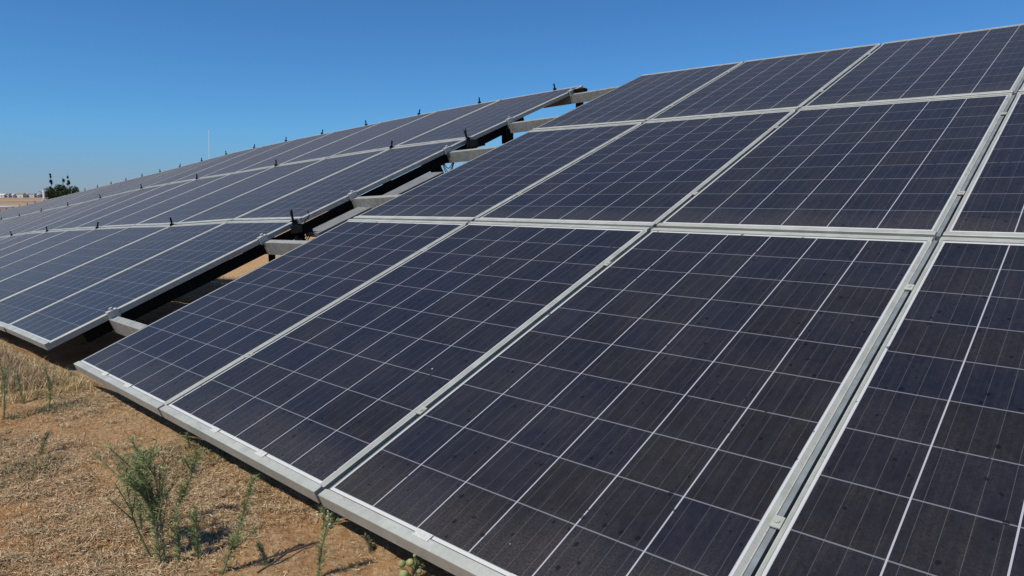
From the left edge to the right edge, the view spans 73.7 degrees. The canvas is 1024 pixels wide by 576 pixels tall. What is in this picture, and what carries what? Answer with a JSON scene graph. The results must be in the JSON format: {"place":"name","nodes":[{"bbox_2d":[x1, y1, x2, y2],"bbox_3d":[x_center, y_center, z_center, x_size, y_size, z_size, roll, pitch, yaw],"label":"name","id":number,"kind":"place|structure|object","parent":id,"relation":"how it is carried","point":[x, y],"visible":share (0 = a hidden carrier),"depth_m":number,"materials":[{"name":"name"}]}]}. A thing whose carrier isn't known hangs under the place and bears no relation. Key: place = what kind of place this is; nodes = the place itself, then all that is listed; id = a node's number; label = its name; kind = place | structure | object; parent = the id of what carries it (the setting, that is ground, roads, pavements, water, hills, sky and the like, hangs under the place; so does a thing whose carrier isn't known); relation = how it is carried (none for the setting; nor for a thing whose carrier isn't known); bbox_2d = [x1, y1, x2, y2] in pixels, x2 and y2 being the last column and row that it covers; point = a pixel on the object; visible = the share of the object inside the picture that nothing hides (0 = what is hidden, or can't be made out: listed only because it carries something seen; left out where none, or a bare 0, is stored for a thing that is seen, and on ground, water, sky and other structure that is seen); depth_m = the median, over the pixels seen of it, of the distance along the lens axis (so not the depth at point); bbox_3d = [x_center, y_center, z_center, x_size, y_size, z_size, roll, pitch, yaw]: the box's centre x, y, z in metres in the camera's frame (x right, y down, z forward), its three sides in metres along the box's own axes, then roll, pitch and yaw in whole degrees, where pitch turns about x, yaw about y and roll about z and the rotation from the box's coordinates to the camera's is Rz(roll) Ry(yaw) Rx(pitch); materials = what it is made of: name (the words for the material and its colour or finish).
{"place":"outdoors","nodes":[
{"label":"outdoors","id":0,"kind":"place"},
{"bbox_2d":[0,338,91,406],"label":"tall dry grass","id":1,"kind":"structure","parent":0,"point":[76,384],"depth_m":3.05,"materials":[{"name":"plant"}]},
{"bbox_2d":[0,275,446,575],"bbox_3d":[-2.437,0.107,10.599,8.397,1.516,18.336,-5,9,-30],"label":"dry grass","id":2,"kind":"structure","parent":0,"point":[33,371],"depth_m":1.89,"materials":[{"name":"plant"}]},
{"bbox_2d":[0,195,454,575],"bbox_3d":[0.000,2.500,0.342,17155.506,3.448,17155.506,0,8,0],"label":"ground","id":3,"kind":"structure","parent":0,"point":[68,354],"depth_m":1.91,"materials":[{"name":"soil"}]},
{"bbox_2d":[0,364,12,419],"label":"green weed","id":4,"kind":"object","parent":3,"relation":"on","point":[3,377],"visible":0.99,"depth_m":2.62,"materials":[{"name":"green plant"}]},
{"bbox_2d":[0,206,18,210],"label":"storage shed","id":5,"kind":"structure","parent":3,"relation":"on","point":[2,208],"depth_m":48.69,"materials":[{"name":"white paint"}]},
{"bbox_2d":[8,370,24,403],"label":"green weed","id":6,"kind":"object","parent":3,"relation":"on","point":[18,378],"visible":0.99,"depth_m":2.85,"materials":[{"name":"green plant"}]},
{"bbox_2d":[15,193,25,197],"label":"distant house","id":7,"kind":"structure","parent":3,"relation":"on","point":[19,195],"depth_m":923.98,"materials":[{"name":"tile"}]},
{"bbox_2d":[28,193,36,197],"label":"distant house","id":8,"kind":"structure","parent":3,"relation":"on","point":[31,195],"depth_m":931.70,"materials":[{"name":"tile"}]},
{"bbox_2d":[38,430,52,454],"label":"green weed","id":9,"kind":"object","parent":3,"relation":"on","point":[48,434],"visible":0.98,"depth_m":2.28,"materials":[{"name":"green plant"}]},
{"bbox_2d":[43,366,56,407],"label":"green weed","id":10,"kind":"object","parent":3,"relation":"on","point":[49,391],"visible":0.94,"depth_m":2.77,"materials":[{"name":"green plant"}]},
{"bbox_2d":[39,186,64,199],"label":"round shrub","id":11,"kind":"object","parent":3,"relation":"on","point":[51,192],"visible":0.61,"depth_m":122.73,"materials":[{"name":"green plant"}]},
{"bbox_2d":[53,184,71,194],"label":"round shrub","id":12,"kind":"object","parent":3,"relation":"on","point":[63,189],"visible":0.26,"depth_m":125.56,"materials":[{"name":"green plant"}]},
{"bbox_2d":[68,186,78,194],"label":"round shrub","id":13,"kind":"object","parent":3,"relation":"on","point":[75,189],"visible":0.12,"depth_m":123.65,"materials":[{"name":"green plant"}]},
{"bbox_2d":[92,440,153,556],"bbox_3d":[-0.928,0.513,1.623,0.124,0.282,0.115,-5,9,-33],"label":"green weed","id":14,"kind":"object","parent":3,"relation":"on","point":[129,504],"visible":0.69,"depth_m":1.62,"materials":[{"name":"green plant"}]},
{"bbox_2d":[128,472,145,534],"bbox_3d":[-0.943,0.544,1.722,0.060,0.171,0.052,0,8,0],"label":"green weed","id":15,"kind":"object","parent":3,"relation":"on","point":[140,520],"visible":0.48,"depth_m":1.72,"materials":[{"name":"green plant"}]},
{"bbox_2d":[100,435,181,564],"bbox_3d":[-0.862,0.499,1.597,0.150,0.295,0.112,4,9,27],"label":"green weed","id":16,"kind":"object","parent":3,"relation":"on","point":[142,472],"visible":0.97,"depth_m":1.58,"materials":[{"name":"green plant"}]},
{"bbox_2d":[123,463,167,552],"bbox_3d":[-0.879,0.529,1.635,0.116,0.229,0.066,5,9,33],"label":"green weed","id":17,"kind":"object","parent":3,"relation":"on","point":[147,508],"visible":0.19,"depth_m":1.64,"materials":[{"name":"green plant"}]},
{"bbox_2d":[125,434,170,562],"bbox_3d":[-0.841,0.490,1.605,0.115,0.310,0.068,3,8,21],"label":"green weed","id":18,"kind":"object","parent":3,"relation":"on","point":[160,484],"visible":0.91,"depth_m":1.59,"materials":[{"name":"green plant"}]},
{"bbox_2d":[165,511,185,562],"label":"green weed","id":19,"kind":"object","parent":3,"relation":"on","point":[177,536],"visible":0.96,"depth_m":1.58,"materials":[{"name":"green plant"}]},
{"bbox_2d":[164,449,201,526],"bbox_3d":[-0.851,0.521,1.771,0.112,0.213,0.068,0,8,0],"label":"green weed","id":20,"kind":"object","parent":3,"relation":"on","point":[181,486],"visible":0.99,"depth_m":1.77,"materials":[{"name":"green plant"}]},
{"bbox_2d":[184,431,191,447],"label":"green weed","id":21,"kind":"object","parent":3,"relation":"on","point":[188,442],"visible":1,"depth_m":2.31,"materials":[{"name":"green plant"}]},
{"bbox_2d":[184,504,203,559],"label":"green weed","id":22,"kind":"object","parent":3,"relation":"on","point":[196,528],"visible":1,"depth_m":1.59,"materials":[{"name":"green plant"}]},
{"bbox_2d":[0,341,443,575],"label":"green ground cover","id":23,"kind":"object","parent":3,"relation":"on","point":[41,409],"visible":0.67,"depth_m":2.19,"materials":[{"name":"plant"}]},
{"bbox_2d":[215,473,259,573],"bbox_3d":[-0.620,0.537,1.551,0.099,0.239,0.094,2,8,11],"label":"green weed","id":24,"kind":"object","parent":3,"relation":"on","point":[239,523],"visible":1,"depth_m":1.55,"materials":[{"name":"green plant"}]},
{"bbox_2d":[252,538,268,564],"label":"green weed","id":25,"kind":"object","parent":3,"relation":"on","point":[262,550],"visible":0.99,"depth_m":1.56,"materials":[{"name":"green plant"}]},
{"bbox_2d":[4,117,523,341],"bbox_3d":[-4.416,-0.867,8.505,9.681,2.644,4.706,7,11,42],"label":"panel rack","id":26,"kind":"object","parent":3,"relation":"on","point":[205,277],"visible":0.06,"depth_m":4.42,"materials":[{"name":"metal"}]},
{"bbox_2d":[0,231,26,243],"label":"solar panel","id":27,"kind":"object","parent":26,"relation":"on","point":[12,236],"visible":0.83,"depth_m":10.01,"materials":[{"name":"glass"}]},
{"bbox_2d":[0,231,45,249],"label":"solar panel","id":28,"kind":"object","parent":26,"relation":"on","point":[14,241],"visible":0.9,"depth_m":9.17,"materials":[{"name":"blue glass"}]},
{"bbox_2d":[0,226,68,257],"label":"solar panel","id":29,"kind":"object","parent":26,"relation":"on","point":[47,234],"visible":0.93,"depth_m":8.39,"materials":[{"name":"blue glass"}]},
{"bbox_2d":[0,228,95,267],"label":"solar panel","id":30,"kind":"object","parent":26,"relation":"on","point":[11,258],"visible":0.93,"depth_m":7.59,"materials":[{"name":"blue glass"}]},
{"bbox_2d":[2,194,117,236],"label":"solar panel","id":31,"kind":"object","parent":26,"relation":"on","point":[57,216],"visible":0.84,"depth_m":11.40,"materials":[{"name":"blue glass"}]},
{"bbox_2d":[0,222,130,281],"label":"solar panel","id":32,"kind":"object","parent":26,"relation":"on","point":[45,256],"visible":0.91,"depth_m":6.79,"materials":[{"name":"blue glass"}]},
{"bbox_2d":[15,189,139,234],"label":"solar panel","id":33,"kind":"object","parent":26,"relation":"on","point":[73,213],"visible":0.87,"depth_m":10.63,"materials":[{"name":"blue glass"}]},
{"bbox_2d":[0,225,169,300],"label":"solar panel","id":34,"kind":"object","parent":26,"relation":"on","point":[34,276],"visible":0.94,"depth_m":5.96,"materials":[{"name":"blue glass"}]},
{"bbox_2d":[30,184,166,232],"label":"solar panel","id":35,"kind":"object","parent":26,"relation":"on","point":[142,190],"visible":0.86,"depth_m":9.89,"materials":[{"name":"blue glass"}]},
{"bbox_2d":[0,217,227,331],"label":"solar panel","id":36,"kind":"object","parent":26,"relation":"on","point":[28,302],"visible":0.91,"depth_m":5.14,"materials":[{"name":"blue glass"}]},
{"bbox_2d":[50,179,195,230],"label":"solar panel","id":37,"kind":"object","parent":26,"relation":"on","point":[113,208],"visible":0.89,"depth_m":9.13,"materials":[{"name":"blue glass"}]},
{"bbox_2d":[4,220,291,349],"bbox_3d":[-2.320,-0.089,4.468,1.078,0.696,1.570,7,10,41],"label":"solar panel","id":38,"kind":"object","parent":26,"relation":"on","point":[68,318],"visible":0.98,"depth_m":4.31,"materials":[{"name":"blue glass"}]},
{"bbox_2d":[73,173,231,228],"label":"solar panel","id":39,"kind":"object","parent":26,"relation":"on","point":[147,203],"visible":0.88,"depth_m":8.40,"materials":[{"name":"blue glass"}]},
{"bbox_2d":[103,158,205,197],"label":"solar panel","id":40,"kind":"object","parent":26,"relation":"on","point":[153,179],"visible":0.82,"depth_m":12.47,"materials":[{"name":"glass"}]},
{"bbox_2d":[123,151,231,192],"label":"solar panel","id":41,"kind":"object","parent":26,"relation":"on","point":[177,173],"visible":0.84,"depth_m":11.73,"materials":[{"name":"glass"}]},
{"bbox_2d":[101,166,274,227],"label":"solar panel","id":42,"kind":"object","parent":26,"relation":"on","point":[141,216],"visible":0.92,"depth_m":7.65,"materials":[{"name":"blue glass"}]},
{"bbox_2d":[144,144,262,187],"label":"solar panel","id":43,"kind":"object","parent":26,"relation":"on","point":[200,168],"visible":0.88,"depth_m":10.97,"materials":[{"name":"blue glass"}]},
{"bbox_2d":[134,158,325,225],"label":"solar panel","id":44,"kind":"object","parent":26,"relation":"on","point":[213,199],"visible":0.88,"depth_m":6.92,"materials":[{"name":"blue glass"}]},
{"bbox_2d":[170,137,295,183],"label":"solar panel","id":45,"kind":"object","parent":26,"relation":"on","point":[225,164],"visible":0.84,"depth_m":10.25,"materials":[{"name":"blue glass"}]},
{"bbox_2d":[199,129,332,178],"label":"solar panel","id":46,"kind":"object","parent":26,"relation":"on","point":[261,157],"visible":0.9,"depth_m":9.48,"materials":[{"name":"blue glass"}]},
{"bbox_2d":[176,148,389,224],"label":"solar panel","id":47,"kind":"object","parent":26,"relation":"on","point":[248,202],"visible":0.93,"depth_m":6.18,"materials":[{"name":"blue glass"}]},
{"bbox_2d":[289,209,312,240],"bbox_3d":[-1.414,-0.357,4.582,0.265,0.335,0.080,7,10,42],"label":"cable post","id":48,"kind":"object","parent":26,"relation":"attached to","point":[298,231],"visible":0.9,"depth_m":4.56,"materials":[{"name":"paint"}]},
{"bbox_2d":[235,120,381,172],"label":"solar panel","id":49,"kind":"object","parent":26,"relation":"on","point":[301,150],"visible":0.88,"depth_m":8.76,"materials":[{"name":"blue glass"}]},
{"bbox_2d":[232,138,466,223],"bbox_3d":[-1.276,-0.894,5.538,1.083,0.738,1.618,7,11,42],"label":"solar panel","id":50,"kind":"object","parent":26,"relation":"on","point":[336,189],"visible":0.94,"depth_m":5.40,"materials":[{"name":"blue glass"}]},
{"bbox_2d":[280,109,436,164],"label":"solar panel","id":51,"kind":"object","parent":26,"relation":"on","point":[351,141],"visible":0.86,"depth_m":8.03,"materials":[{"name":"blue glass"}]},
{"bbox_2d":[330,97,500,156],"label":"solar panel","id":52,"kind":"object","parent":26,"relation":"on","point":[416,128],"visible":0.88,"depth_m":7.28,"materials":[{"name":"blue glass"}]},
{"bbox_2d":[464,129,484,147],"bbox_3d":[-0.328,-1.250,5.686,0.215,0.161,0.080,7,10,42],"label":"cable post","id":53,"kind":"object","parent":26,"relation":"attached to","point":[472,143],"visible":1,"depth_m":5.65,"materials":[{"name":"paint"}]},
{"bbox_2d":[394,83,582,147],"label":"solar panel","id":54,"kind":"object","parent":26,"relation":"on","point":[489,118],"visible":0.94,"depth_m":6.50,"materials":[{"name":"blue glass"}]},
{"bbox_2d":[257,542,313,573],"bbox_3d":[-0.526,0.625,1.591,0.011,0.016,0.155,5,9,35],"label":"dry twig","id":55,"kind":"object","parent":3,"relation":"on","point":[273,562],"visible":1,"depth_m":1.58,"materials":[{"name":"brown plant"}]},
{"bbox_2d":[316,502,329,528],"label":"green weed","id":56,"kind":"object","parent":3,"relation":"on","point":[323,510],"visible":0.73,"depth_m":1.74,"materials":[{"name":"green plant"}]},
{"bbox_2d":[312,512,338,575],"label":"green weed","id":57,"kind":"object","parent":3,"relation":"on","point":[320,557],"visible":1,"depth_m":1.50,"materials":[{"name":"green plant"}]},
{"bbox_2d":[360,533,375,554],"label":"green weed","id":58,"kind":"object","parent":3,"relation":"on","point":[366,537],"visible":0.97,"depth_m":1.63,"materials":[{"name":"green plant"}]},
{"bbox_2d":[398,554,424,575],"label":"fruiting weed","id":59,"kind":"object","parent":3,"relation":"on","point":[410,562],"visible":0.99,"depth_m":1.48,"materials":[{"name":"green plant"}]},
{"bbox_2d":[109,76,1023,575],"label":"panel rack","id":60,"kind":"object","parent":3,"relation":"on","point":[125,326],"visible":0.14,"depth_m":2.94,"materials":[{"name":"metal"}]},
{"bbox_2d":[74,219,468,416],"bbox_3d":[-1.092,0.021,3.247,1.017,0.650,1.555,7,10,41],"label":"solar panel","id":61,"kind":"object","parent":60,"relation":"on","point":[155,366],"visible":0.97,"depth_m":3.10,"materials":[{"name":"blue glass"}]},
{"bbox_2d":[159,221,650,502],"bbox_3d":[-0.329,0.106,2.577,1.031,0.645,1.579,7,10,41],"label":"solar panel","id":62,"kind":"object","parent":60,"relation":"on","point":[316,405],"visible":0.97,"depth_m":2.38,"materials":[{"name":"blue glass"}]},
{"bbox_2d":[442,163,453,172],"bbox_3d":[-0.510,-1.002,5.599,0.026,0.153,0.151,7,11,42],"label":"hanging cable","id":63,"kind":"object","parent":60,"relation":"hanging from","point":[444,165],"visible":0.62,"depth_m":5.58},
{"bbox_2d":[353,122,642,221],"bbox_3d":[-0.035,-0.747,4.322,1.020,0.655,1.620,7,11,42],"label":"solar panel","id":64,"kind":"object","parent":60,"relation":"on","point":[482,185],"visible":0.92,"depth_m":4.20,"materials":[{"name":"blue glass"}]},
{"bbox_2d":[573,88,586,107],"bbox_3d":[0.663,-1.851,6.656,0.130,0.178,0.060,7,10,42],"label":"cable post","id":65,"kind":"object","parent":60,"relation":"attached to","point":[579,90],"visible":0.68,"depth_m":6.63,"materials":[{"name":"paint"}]},
{"bbox_2d":[318,228,933,575],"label":"solar panel","id":66,"kind":"object","parent":60,"relation":"on","point":[660,401],"visible":0.97,"depth_m":1.69,"materials":[{"name":"blue glass"}]},
{"bbox_2d":[474,109,796,229],"bbox_3d":[0.724,-0.659,3.650,1.032,0.642,1.586,7,11,42],"label":"solar panel","id":67,"kind":"object","parent":60,"relation":"on","point":[652,174],"visible":0.94,"depth_m":3.50,"materials":[{"name":"blue glass"}]},
{"bbox_2d":[532,61,743,129],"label":"solar panel","id":68,"kind":"object","parent":60,"relation":"on","point":[644,98],"visible":0.95,"depth_m":5.29,"materials":[{"name":"blue glass"}]},
{"bbox_2d":[647,43,880,120],"bbox_3d":[1.781,-1.422,4.731,1.022,0.634,1.569,7,10,41],"label":"solar panel","id":69,"kind":"object","parent":60,"relation":"on","point":[796,81],"visible":0.91,"depth_m":4.62,"materials":[{"name":"blue glass"}]},
{"bbox_2d":[657,93,1011,240],"bbox_3d":[1.478,-0.570,2.983,1.001,0.638,1.574,7,10,41],"label":"solar panel","id":70,"kind":"object","parent":60,"relation":"on","point":[899,168],"visible":0.95,"depth_m":2.81,"materials":[{"name":"blue glass"}]},
{"bbox_2d":[755,237,1023,575],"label":"solar panel","id":71,"kind":"object","parent":60,"relation":"on","point":[918,470],"visible":1,"depth_m":1.34,"materials":[{"name":"blue glass"}]},
{"bbox_2d":[801,24,1023,107],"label":"solar panel","id":72,"kind":"object","parent":60,"relation":"on","point":[979,62],"visible":0.91,"depth_m":3.93,"materials":[{"name":"blue glass"}]},
{"bbox_2d":[943,92,1023,239],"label":"solar panel","id":73,"kind":"object","parent":60,"relation":"on","point":[991,205],"visible":0.9,"depth_m":2.29,"materials":[{"name":"blue glass"}]},
{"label":"panel rack","id":74,"kind":"object","parent":3,"relation":"on","visible":0},
{"bbox_2d":[0,214,27,224],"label":"solar panel","id":75,"kind":"object","parent":74,"relation":"on","point":[19,216],"visible":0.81,"depth_m":16.19,"materials":[{"name":"grey glass"}]},
{"bbox_2d":[0,212,37,226],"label":"solar panel","id":76,"kind":"object","parent":74,"relation":"on","point":[17,219],"visible":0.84,"depth_m":15.36,"materials":[{"name":"glass"}]},
{"bbox_2d":[0,208,51,228],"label":"solar panel","id":77,"kind":"object","parent":74,"relation":"on","point":[25,218],"visible":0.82,"depth_m":14.59,"materials":[{"name":"glass"}]},
{"bbox_2d":[0,206,65,231],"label":"solar panel","id":78,"kind":"object","parent":74,"relation":"on","point":[28,219],"visible":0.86,"depth_m":13.76,"materials":[{"name":"blue glass"}]},
{"bbox_2d":[2,195,65,219],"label":"solar panel","id":79,"kind":"object","parent":74,"relation":"on","point":[32,207],"visible":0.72,"depth_m":19.11,"materials":[{"name":"blue glass"}]},
{"bbox_2d":[5,192,74,218],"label":"solar panel","id":80,"kind":"object","parent":74,"relation":"on","point":[39,206],"visible":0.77,"depth_m":18.38,"materials":[{"name":"blue glass"}]},
{"bbox_2d":[0,202,82,233],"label":"solar panel","id":81,"kind":"object","parent":74,"relation":"on","point":[35,219],"visible":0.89,"depth_m":12.97,"materials":[{"name":"blue glass"}]},
{"bbox_2d":[0,199,97,236],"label":"solar panel","id":82,"kind":"object","parent":74,"relation":"on","point":[42,219],"visible":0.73,"depth_m":12.18,"materials":[{"name":"blue glass"}]},
{"bbox_2d":[12,190,86,217],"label":"solar panel","id":83,"kind":"object","parent":74,"relation":"on","point":[50,203],"visible":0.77,"depth_m":17.66,"materials":[{"name":"blue glass"}]},
{"bbox_2d":[21,185,101,215],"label":"solar panel","id":84,"kind":"object","parent":74,"relation":"on","point":[60,201],"visible":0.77,"depth_m":16.89,"materials":[{"name":"blue glass"}]},
{"bbox_2d":[33,181,113,212],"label":"solar panel","id":85,"kind":"object","parent":74,"relation":"on","point":[73,197],"visible":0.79,"depth_m":16.14,"materials":[{"name":"blue glass"}]},
{"bbox_2d":[44,180,127,210],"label":"solar panel","id":86,"kind":"object","parent":74,"relation":"on","point":[80,197],"visible":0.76,"depth_m":15.42,"materials":[{"name":"blue glass"}]},
{"bbox_2d":[57,175,146,207],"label":"solar panel","id":87,"kind":"object","parent":74,"relation":"on","point":[101,191],"visible":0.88,"depth_m":14.70,"materials":[{"name":"glass"}]},
{"bbox_2d":[71,169,163,204],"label":"solar panel","id":88,"kind":"object","parent":74,"relation":"on","point":[116,188],"visible":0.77,"depth_m":13.95,"materials":[{"name":"glass"}]},
{"bbox_2d":[86,164,185,201],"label":"solar panel","id":89,"kind":"object","parent":74,"relation":"on","point":[133,184],"visible":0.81,"depth_m":13.21,"materials":[{"name":"glass"}]},
{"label":"panel rack","id":90,"kind":"object","parent":3,"relation":"on","visible":0},
{"bbox_2d":[0,202,36,215],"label":"solar panel","id":91,"kind":"object","parent":90,"relation":"on","point":[17,209],"visible":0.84,"depth_m":21.53,"materials":[{"name":"glass"}]},
{"bbox_2d":[0,200,44,216],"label":"solar panel","id":92,"kind":"object","parent":90,"relation":"on","point":[21,208],"visible":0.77,"depth_m":20.73,"materials":[{"name":"blue glass"}]},
{"bbox_2d":[0,196,53,218],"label":"solar panel","id":93,"kind":"object","parent":90,"relation":"on","point":[26,208],"visible":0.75,"depth_m":19.95,"materials":[{"name":"blue glass"}]},
{"bbox_2d":[0,0,1023,194],"label":"sky","id":94,"kind":"structure","parent":0,"point":[94,93],"materials":[{"name":"blue"}]}
]}

